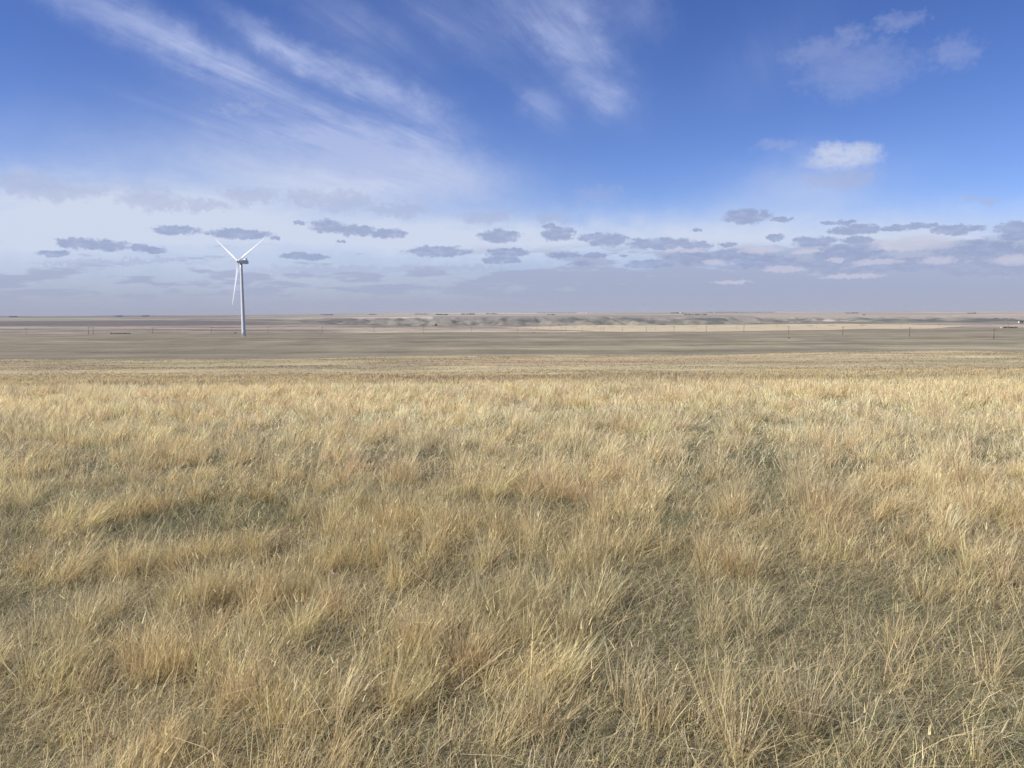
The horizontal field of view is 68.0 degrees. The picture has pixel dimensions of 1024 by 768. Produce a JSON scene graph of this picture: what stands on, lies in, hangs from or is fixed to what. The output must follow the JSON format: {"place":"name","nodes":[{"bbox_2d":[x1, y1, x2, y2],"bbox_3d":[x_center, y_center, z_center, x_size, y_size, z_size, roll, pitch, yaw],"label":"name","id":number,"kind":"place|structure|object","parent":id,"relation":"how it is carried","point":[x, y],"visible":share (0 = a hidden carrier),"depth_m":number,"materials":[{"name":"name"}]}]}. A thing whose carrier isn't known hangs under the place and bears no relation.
{"place":"outdoors","nodes":[
{"label":"outdoors","id":0,"kind":"place"},
{"bbox_2d":[0,311,1023,767],"bbox_3d":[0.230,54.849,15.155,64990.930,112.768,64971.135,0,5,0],"label":"ground","id":1,"kind":"structure","parent":0,"point":[278,339],"depth_m":7.82,"materials":[{"name":"brown soil"}]},
{"bbox_2d":[216,240,261,335],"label":"wind turbine","id":2,"kind":"object","parent":1,"relation":"on","point":[244,261],"visible":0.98,"depth_m":842.65,"materials":[{"name":"white paint"}]},
{"bbox_2d":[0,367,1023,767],"bbox_3d":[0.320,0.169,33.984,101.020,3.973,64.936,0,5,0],"label":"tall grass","id":3,"kind":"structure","parent":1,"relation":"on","point":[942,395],"depth_m":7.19,"materials":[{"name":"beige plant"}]},
{"bbox_2d":[0,377,1023,767],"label":"matted grass","id":4,"kind":"structure","parent":1,"relation":"on","point":[630,635],"depth_m":5.16,"materials":[{"name":"beige plant"}]},
{"bbox_2d":[0,350,1023,385],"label":"slope grass","id":5,"kind":"structure","parent":1,"relation":"on","point":[605,375],"depth_m":72.34,"materials":[{"name":"beige plant"}]},
{"bbox_2d":[0,0,1023,315],"label":"sky","id":6,"kind":"structure","parent":0,"point":[382,156],"materials":[{"name":"blue"}]}
]}

